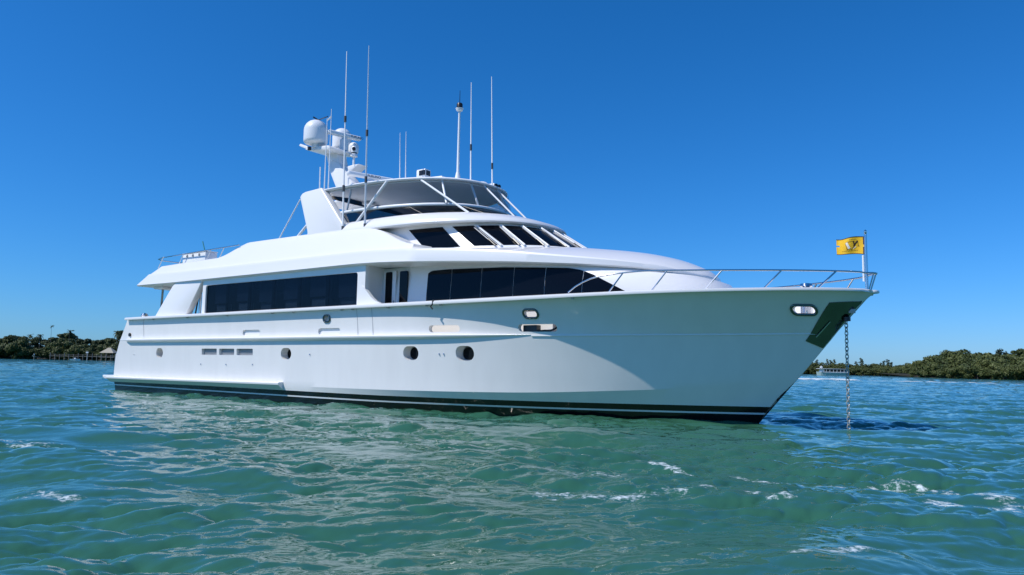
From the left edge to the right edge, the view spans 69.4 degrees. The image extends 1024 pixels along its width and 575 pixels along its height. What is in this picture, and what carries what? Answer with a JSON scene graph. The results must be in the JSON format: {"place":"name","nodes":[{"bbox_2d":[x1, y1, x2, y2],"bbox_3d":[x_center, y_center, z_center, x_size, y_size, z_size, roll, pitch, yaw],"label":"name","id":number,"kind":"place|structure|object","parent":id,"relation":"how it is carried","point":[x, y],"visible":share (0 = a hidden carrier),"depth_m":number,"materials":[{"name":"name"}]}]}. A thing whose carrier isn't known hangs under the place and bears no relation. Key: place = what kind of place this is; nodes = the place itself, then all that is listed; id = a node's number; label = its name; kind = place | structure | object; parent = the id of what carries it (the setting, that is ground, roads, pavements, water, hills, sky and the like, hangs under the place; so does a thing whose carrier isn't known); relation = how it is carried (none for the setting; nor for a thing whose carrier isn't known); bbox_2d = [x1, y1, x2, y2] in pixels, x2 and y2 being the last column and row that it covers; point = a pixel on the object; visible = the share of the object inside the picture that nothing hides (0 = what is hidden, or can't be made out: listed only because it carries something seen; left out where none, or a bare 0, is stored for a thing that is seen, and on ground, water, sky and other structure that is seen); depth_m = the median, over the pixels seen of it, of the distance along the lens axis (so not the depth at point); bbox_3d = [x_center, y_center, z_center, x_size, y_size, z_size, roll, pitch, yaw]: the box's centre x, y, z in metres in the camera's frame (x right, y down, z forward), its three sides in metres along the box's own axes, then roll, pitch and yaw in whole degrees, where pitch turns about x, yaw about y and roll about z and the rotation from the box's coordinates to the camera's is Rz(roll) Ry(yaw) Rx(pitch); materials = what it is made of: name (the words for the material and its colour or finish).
{"place":"outdoors","nodes":[
{"label":"outdoors","id":0,"kind":"place"},
{"bbox_2d":[0,356,114,360],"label":"shore","id":1,"kind":"structure","parent":0,"point":[37,358],"depth_m":326.70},
{"bbox_2d":[0,346,4,356],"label":"mangrove tree","id":2,"kind":"object","parent":1,"relation":"on","point":[1,350],"visible":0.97,"depth_m":321.53,"materials":[{"name":"green plant"}]},
{"bbox_2d":[3,347,11,356],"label":"mangrove tree","id":3,"kind":"object","parent":1,"relation":"on","point":[6,354],"visible":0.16,"depth_m":323.11,"materials":[{"name":"green plant"}]},
{"bbox_2d":[1,335,17,343],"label":"broadleaf tree","id":4,"kind":"object","parent":1,"relation":"on","point":[9,338],"visible":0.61,"depth_m":340.33,"materials":[{"name":"green plant"}]},
{"bbox_2d":[4,338,28,358],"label":"mangrove tree","id":5,"kind":"object","parent":1,"relation":"on","point":[12,346],"visible":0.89,"depth_m":320.93,"materials":[{"name":"green plant"}]},
{"bbox_2d":[15,345,27,358],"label":"mangrove tree","id":6,"kind":"object","parent":1,"relation":"on","point":[20,353],"visible":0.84,"depth_m":320.52,"materials":[{"name":"green plant"}]},
{"bbox_2d":[17,336,28,341],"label":"broadleaf tree","id":7,"kind":"object","parent":1,"relation":"on","point":[21,337],"visible":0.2,"depth_m":351.35,"materials":[{"name":"green plant"}]},
{"bbox_2d":[13,345,40,358],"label":"mangrove tree","id":8,"kind":"object","parent":1,"relation":"on","point":[31,348],"visible":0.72,"depth_m":323.15,"materials":[{"name":"green plant"}]},
{"bbox_2d":[26,338,40,347],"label":"broadleaf tree","id":9,"kind":"object","parent":1,"relation":"on","point":[33,342],"visible":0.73,"depth_m":340.41,"materials":[{"name":"green plant"}]},
{"bbox_2d":[33,336,46,356],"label":"broadleaf tree","id":10,"kind":"object","parent":1,"relation":"on","point":[41,344],"visible":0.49,"depth_m":341.95,"materials":[{"name":"green plant"}]},
{"bbox_2d":[32,348,48,358],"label":"mangrove tree","id":11,"kind":"object","parent":1,"relation":"on","point":[42,354],"visible":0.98,"depth_m":322.65,"materials":[{"name":"green plant"}]},
{"bbox_2d":[44,337,61,346],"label":"broadleaf tree","id":12,"kind":"object","parent":1,"relation":"on","point":[52,339],"visible":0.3,"depth_m":338.25,"materials":[{"name":"green plant"}]},
{"bbox_2d":[44,338,72,358],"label":"mangrove tree","id":13,"kind":"object","parent":1,"relation":"on","point":[50,347],"visible":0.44,"depth_m":323.93,"materials":[{"name":"green plant"}]},
{"bbox_2d":[51,340,79,359],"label":"mangrove tree","id":14,"kind":"object","parent":1,"relation":"on","point":[68,344],"visible":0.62,"depth_m":322.28,"materials":[{"name":"green plant"}]},
{"bbox_2d":[57,333,78,339],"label":"broadleaf tree","id":15,"kind":"object","parent":1,"relation":"on","point":[74,336],"visible":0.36,"depth_m":348.37,"materials":[{"name":"green plant"}]},
{"bbox_2d":[63,345,80,359],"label":"mangrove tree","id":16,"kind":"object","parent":1,"relation":"on","point":[74,349],"visible":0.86,"depth_m":318.88,"materials":[{"name":"green plant"}]},
{"bbox_2d":[67,338,83,343],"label":"broadleaf tree","id":17,"kind":"object","parent":1,"relation":"on","point":[76,341],"visible":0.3,"depth_m":342.46,"materials":[{"name":"green plant"}]},
{"bbox_2d":[63,345,94,359],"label":"mangrove tree","id":18,"kind":"object","parent":1,"relation":"on","point":[79,347],"visible":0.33,"depth_m":323.74,"materials":[{"name":"green plant"}]},
{"bbox_2d":[79,338,90,345],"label":"broadleaf tree","id":19,"kind":"object","parent":1,"relation":"on","point":[85,341],"visible":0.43,"depth_m":340.53,"materials":[{"name":"green plant"}]},
{"bbox_2d":[79,349,92,359],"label":"mangrove tree","id":20,"kind":"object","parent":1,"relation":"on","point":[83,352],"visible":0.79,"depth_m":321.69,"materials":[{"name":"green plant"}]},
{"bbox_2d":[83,343,97,357],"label":"mangrove tree","id":21,"kind":"object","parent":1,"relation":"on","point":[92,346],"visible":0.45,"depth_m":327.68,"materials":[{"name":"green plant"}]},
{"bbox_2d":[90,350,99,359],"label":"mangrove tree","id":22,"kind":"object","parent":1,"relation":"on","point":[94,358],"visible":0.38,"depth_m":327.10,"materials":[{"name":"green plant"}]},
{"bbox_2d":[90,339,106,349],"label":"broadleaf tree","id":23,"kind":"object","parent":1,"relation":"on","point":[99,342],"visible":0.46,"depth_m":340.46,"materials":[{"name":"green plant"}]},
{"bbox_2d":[94,344,113,360],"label":"mangrove tree","id":24,"kind":"object","parent":1,"relation":"on","point":[100,346],"visible":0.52,"depth_m":324.36,"materials":[{"name":"green plant"}]},
{"bbox_2d":[99,345,112,360],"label":"mangrove tree","id":25,"kind":"object","parent":1,"relation":"on","point":[107,358],"visible":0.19,"depth_m":324.69,"materials":[{"name":"green plant"}]},
{"bbox_2d":[99,348,116,360],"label":"thatched hut","id":26,"kind":"object","parent":1,"relation":"on","point":[109,350],"visible":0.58,"depth_m":310.67,"materials":[{"name":"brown wood"}]},
{"bbox_2d":[102,339,114,344],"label":"broadleaf tree","id":27,"kind":"object","parent":1,"relation":"on","point":[111,341],"visible":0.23,"depth_m":347.37,"materials":[{"name":"green plant"}]},
{"bbox_2d":[102,342,118,359],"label":"mangrove tree","id":28,"kind":"object","parent":1,"relation":"on","point":[115,344],"visible":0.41,"depth_m":326.23,"materials":[{"name":"green plant"}]},
{"bbox_2d":[183,251,217,262],"bbox_3d":[-12.175,-1.035,28.791,1.640,0.640,0.560,-3,-7,36],"label":"storage box","id":29,"kind":"object","parent":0,"point":[196,256],"visible":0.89,"depth_m":28.47,"materials":[{"name":"white paint"}]},
{"bbox_2d":[0,356,1023,574],"bbox_3d":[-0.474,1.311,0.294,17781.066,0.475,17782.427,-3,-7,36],"label":"water","id":30,"kind":"structure","parent":0,"point":[100,474],"depth_m":8.11,"materials":[{"name":"teal liquid"}]},
{"bbox_2d":[49,352,110,360],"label":"wooden dock","id":31,"kind":"object","parent":30,"relation":"in","point":[87,356],"visible":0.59,"depth_m":306.02,"materials":[{"name":"brown wood"}]},
{"bbox_2d":[103,47,879,422],"bbox_3d":[-3.631,-1.356,25.694,29.729,12.390,7.060,-3,-7,36],"label":"motor yacht","id":32,"kind":"object","parent":30,"relation":"on","point":[423,289],"visible":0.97,"depth_m":20.73,"materials":[{"name":"paint"}]},
{"bbox_2d":[206,273,357,312],"bbox_3d":[-7.811,0.293,24.835,8.158,1.205,0.345,-3,-7,36],"label":"saloon window","id":33,"kind":"structure","parent":32,"relation":"in","point":[339,289],"depth_m":24.39,"materials":[{"name":"black glass"}]},
{"bbox_2d":[383,271,396,302],"bbox_3d":[-3.714,0.502,22.380,0.500,2.000,0.080,-3,-7,36],"label":"side door","id":34,"kind":"structure","parent":32,"relation":"in","point":[390,277],"depth_m":22.39,"materials":[{"name":"black glass"}]},
{"bbox_2d":[409,227,459,247],"bbox_3d":[-2.296,-1.451,21.743,1.967,0.653,0.195,-2,-7,29],"label":"side window","id":35,"kind":"structure","parent":32,"relation":"in","point":[438,237],"depth_m":21.72,"materials":[{"name":"black glass"}]},
{"bbox_2d":[426,267,623,300],"bbox_3d":[0.178,0.000,19.685,6.507,1.280,0.294,-3,-7,33],"label":"forward window","id":36,"kind":"structure","parent":32,"relation":"in","point":[498,281],"depth_m":19.82,"materials":[{"name":"black glass"}]},
{"bbox_2d":[844,321,850,428],"bbox_3d":[7.615,2.228,16.769,0.084,3.046,0.073,-3,-7,36],"label":"anchor chain","id":37,"kind":"object","parent":32,"relation":"hanging from","point":[846,352],"visible":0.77,"depth_m":16.79,"materials":[{"name":"grey metal"}]},
{"bbox_2d":[836,236,863,254],"bbox_3d":[7.819,-0.957,17.124,0.610,0.437,0.113,-4,-8,42],"label":"flag","id":38,"kind":"object","parent":32,"relation":"attached to","point":[852,245],"visible":1,"depth_m":17.09,"materials":[{"name":"yellow fabric"}]},
{"bbox_2d":[816,366,847,375],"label":"passenger boat","id":39,"kind":"object","parent":30,"relation":"on","point":[822,371],"visible":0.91,"depth_m":235.00,"materials":[{"name":"white"}]},
{"bbox_2d":[0,0,1023,365],"label":"sky","id":40,"kind":"structure","parent":0,"point":[706,134],"materials":[{"name":"blue"}]},
{"bbox_2d":[875,373,1023,379],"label":"island","id":41,"kind":"structure","parent":0,"point":[900,375],"depth_m":226.14,"materials":[{"name":"green plant"}]},
{"bbox_2d":[902,363,909,373],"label":"mangrove tree","id":42,"kind":"object","parent":41,"relation":"on","point":[904,366],"visible":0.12,"depth_m":234.62,"materials":[{"name":"green plant"}]},
{"bbox_2d":[908,364,919,373],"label":"mangrove tree","id":43,"kind":"object","parent":41,"relation":"on","point":[915,368],"visible":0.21,"depth_m":225.55,"materials":[{"name":"green plant"}]},
{"bbox_2d":[912,359,924,365],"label":"mangrove tree","id":44,"kind":"object","parent":41,"relation":"on","point":[918,362],"visible":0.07,"depth_m":226.38,"materials":[{"name":"green plant"}]},
{"bbox_2d":[915,369,924,376],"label":"mangrove tree","id":45,"kind":"object","parent":41,"relation":"on","point":[918,374],"visible":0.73,"depth_m":217.64,"materials":[{"name":"green plant"}]},
{"bbox_2d":[919,369,933,377],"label":"mangrove tree","id":46,"kind":"object","parent":41,"relation":"on","point":[925,372],"visible":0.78,"depth_m":214.68,"materials":[{"name":"green plant"}]},
{"bbox_2d":[923,355,935,362],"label":"mangrove tree","id":47,"kind":"object","parent":41,"relation":"on","point":[926,359],"visible":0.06,"depth_m":221.74,"materials":[{"name":"green plant"}]},
{"bbox_2d":[923,361,939,371],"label":"mangrove tree","id":48,"kind":"object","parent":41,"relation":"on","point":[929,365],"visible":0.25,"depth_m":213.82,"materials":[{"name":"green plant"}]},
{"bbox_2d":[931,363,940,377],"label":"mangrove tree","id":49,"kind":"object","parent":41,"relation":"on","point":[935,367],"visible":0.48,"depth_m":211.13,"materials":[{"name":"green plant"}]},
{"bbox_2d":[928,357,954,372],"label":"mangrove tree","id":50,"kind":"object","parent":41,"relation":"on","point":[941,361],"visible":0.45,"depth_m":212.26,"materials":[{"name":"green plant"}]},
{"bbox_2d":[934,367,948,377],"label":"mangrove tree","id":51,"kind":"object","parent":41,"relation":"on","point":[939,372],"visible":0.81,"depth_m":208.50,"materials":[{"name":"green plant"}]},
{"bbox_2d":[939,350,953,355],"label":"mangrove tree","id":52,"kind":"object","parent":41,"relation":"on","point":[944,352],"visible":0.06,"depth_m":217.25,"materials":[{"name":"green plant"}]},
{"bbox_2d":[944,367,952,377],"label":"mangrove tree","id":53,"kind":"object","parent":41,"relation":"on","point":[946,370],"visible":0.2,"depth_m":206.77,"materials":[{"name":"green plant"}]},
{"bbox_2d":[933,349,970,359],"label":"mangrove tree","id":54,"kind":"object","parent":41,"relation":"on","point":[963,351],"visible":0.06,"depth_m":213.67,"materials":[{"name":"green plant"}]},
{"bbox_2d":[947,365,962,377],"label":"mangrove tree","id":55,"kind":"object","parent":41,"relation":"on","point":[954,372],"visible":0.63,"depth_m":203.54,"materials":[{"name":"green plant"}]},
{"bbox_2d":[949,359,961,375],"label":"mangrove tree","id":56,"kind":"object","parent":41,"relation":"on","point":[958,362],"visible":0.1,"depth_m":206.88,"materials":[{"name":"green plant"}]},
{"bbox_2d":[946,351,972,362],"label":"mangrove tree","id":57,"kind":"object","parent":41,"relation":"on","point":[959,356],"visible":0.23,"depth_m":210.59,"materials":[{"name":"green plant"}]},
{"bbox_2d":[956,365,967,378],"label":"mangrove tree","id":58,"kind":"object","parent":41,"relation":"on","point":[960,371],"visible":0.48,"depth_m":201.18,"materials":[{"name":"green plant"}]},
{"bbox_2d":[959,357,973,374],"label":"mangrove tree","id":59,"kind":"object","parent":41,"relation":"on","point":[963,359],"visible":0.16,"depth_m":205.06,"materials":[{"name":"green plant"}]},
{"bbox_2d":[951,352,983,360],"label":"mangrove tree","id":60,"kind":"object","parent":41,"relation":"on","point":[975,355],"visible":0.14,"depth_m":208.56,"materials":[{"name":"green plant"}]},
{"bbox_2d":[960,364,974,377],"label":"mangrove tree","id":61,"kind":"object","parent":41,"relation":"on","point":[968,368],"visible":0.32,"depth_m":200.19,"materials":[{"name":"green plant"}]},
{"bbox_2d":[960,359,975,365],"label":"mangrove tree","id":62,"kind":"object","parent":41,"relation":"on","point":[969,363],"visible":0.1,"depth_m":203.69,"materials":[{"name":"green plant"}]},
{"bbox_2d":[963,366,980,378],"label":"mangrove tree","id":63,"kind":"object","parent":41,"relation":"on","point":[968,371],"visible":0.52,"depth_m":197.70,"materials":[{"name":"green plant"}]},
{"bbox_2d":[971,360,984,365],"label":"mangrove tree","id":64,"kind":"object","parent":41,"relation":"on","point":[977,363],"visible":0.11,"depth_m":199.54,"materials":[{"name":"green plant"}]},
{"bbox_2d":[970,365,987,378],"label":"mangrove tree","id":65,"kind":"object","parent":41,"relation":"on","point":[982,377],"visible":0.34,"depth_m":196.06,"materials":[{"name":"green plant"}]},
{"bbox_2d":[977,366,987,377],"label":"mangrove tree","id":66,"kind":"object","parent":41,"relation":"on","point":[981,369],"visible":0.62,"depth_m":193.98,"materials":[{"name":"green plant"}]},
{"bbox_2d":[977,354,994,360],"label":"mangrove tree","id":67,"kind":"object","parent":41,"relation":"on","point":[979,357],"visible":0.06,"depth_m":202.24,"materials":[{"name":"green plant"}]},
{"bbox_2d":[975,352,1000,359],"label":"mangrove tree","id":68,"kind":"object","parent":41,"relation":"on","point":[985,354],"visible":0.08,"depth_m":202.67,"materials":[{"name":"green plant"}]},
{"bbox_2d":[982,367,994,378],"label":"mangrove tree","id":69,"kind":"object","parent":41,"relation":"on","point":[988,371],"visible":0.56,"depth_m":192.84,"materials":[{"name":"green plant"}]},
{"bbox_2d":[979,358,1005,376],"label":"mangrove tree","id":70,"kind":"object","parent":41,"relation":"on","point":[986,363],"visible":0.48,"depth_m":194.71,"materials":[{"name":"green plant"}]},
{"bbox_2d":[989,368,998,378],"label":"mangrove tree","id":71,"kind":"object","parent":41,"relation":"on","point":[994,377],"visible":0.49,"depth_m":191.27,"materials":[{"name":"green plant"}]},
{"bbox_2d":[991,369,1003,379],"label":"mangrove tree","id":72,"kind":"object","parent":41,"relation":"on","point":[994,372],"visible":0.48,"depth_m":189.42,"materials":[{"name":"green plant"}]},
{"bbox_2d":[987,359,1008,377],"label":"mangrove tree","id":73,"kind":"object","parent":41,"relation":"on","point":[1001,363],"visible":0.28,"depth_m":192.87,"materials":[{"name":"green plant"}]},
{"bbox_2d":[995,348,1002,354],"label":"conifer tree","id":74,"kind":"object","parent":41,"relation":"on","point":[999,351],"visible":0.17,"depth_m":206.61,"materials":[{"name":"green plant"}]},
{"bbox_2d":[984,353,1017,359],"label":"mangrove tree","id":75,"kind":"object","parent":41,"relation":"on","point":[998,356],"visible":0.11,"depth_m":198.99,"materials":[{"name":"green plant"}]},
{"bbox_2d":[997,365,1019,378],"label":"mangrove tree","id":76,"kind":"object","parent":41,"relation":"on","point":[999,368],"visible":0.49,"depth_m":187.05,"materials":[{"name":"green plant"}]},
{"bbox_2d":[1001,364,1023,379],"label":"mangrove tree","id":77,"kind":"object","parent":41,"relation":"on","point":[1008,372],"visible":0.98,"depth_m":184.17,"materials":[{"name":"green plant"}]},
{"bbox_2d":[1006,356,1018,363],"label":"mangrove tree","id":78,"kind":"object","parent":41,"relation":"on","point":[1010,359],"visible":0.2,"depth_m":194.36,"materials":[{"name":"green plant"}]},
{"bbox_2d":[1010,348,1023,355],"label":"broadleaf tree","id":79,"kind":"object","parent":41,"relation":"on","point":[1019,351],"visible":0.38,"depth_m":200.03,"materials":[{"name":"green plant"}]},
{"bbox_2d":[1012,354,1023,361],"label":"mangrove tree","id":80,"kind":"object","parent":41,"relation":"on","point":[1019,357],"visible":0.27,"depth_m":193.63,"materials":[{"name":"green plant"}]},
{"bbox_2d":[1016,361,1023,378],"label":"mangrove tree","id":81,"kind":"object","parent":41,"relation":"on","point":[1020,363],"visible":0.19,"depth_m":187.29,"materials":[{"name":"green plant"}]},
{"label":"far shore","id":82,"kind":"structure","parent":0,"visible":0},
{"bbox_2d":[811,362,824,365],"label":"mangrove tree","id":83,"kind":"object","parent":82,"relation":"on","point":[815,364],"visible":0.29,"depth_m":292.11,"materials":[{"name":"green plant"}]},
{"bbox_2d":[829,363,844,367],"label":"mangrove tree","id":84,"kind":"object","parent":82,"relation":"on","point":[832,365],"visible":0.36,"depth_m":284.84,"materials":[{"name":"green plant"}]},
{"bbox_2d":[850,367,858,374],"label":"mangrove tree","id":85,"kind":"object","parent":82,"relation":"on","point":[853,369],"visible":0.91,"depth_m":271.59,"materials":[{"name":"green plant"}]},
{"bbox_2d":[858,367,869,374],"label":"mangrove tree","id":86,"kind":"object","parent":82,"relation":"on","point":[862,370],"visible":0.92,"depth_m":266.99,"materials":[{"name":"green plant"}]},
{"bbox_2d":[863,369,872,374],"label":"mangrove tree","id":87,"kind":"object","parent":82,"relation":"on","point":[869,372],"visible":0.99,"depth_m":265.01,"materials":[{"name":"green plant"}]},
{"bbox_2d":[876,367,889,375],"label":"mangrove tree","id":88,"kind":"object","parent":82,"relation":"on","point":[879,370],"visible":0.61,"depth_m":260.29,"materials":[{"name":"green plant"}]},
{"bbox_2d":[881,368,888,375],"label":"mangrove tree","id":89,"kind":"object","parent":82,"relation":"on","point":[883,370],"visible":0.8,"depth_m":257.57,"materials":[{"name":"green plant"}]},
{"bbox_2d":[890,367,899,372],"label":"mangrove tree","id":90,"kind":"object","parent":82,"relation":"on","point":[895,369],"visible":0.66,"depth_m":254.63,"materials":[{"name":"green plant"}]}
]}

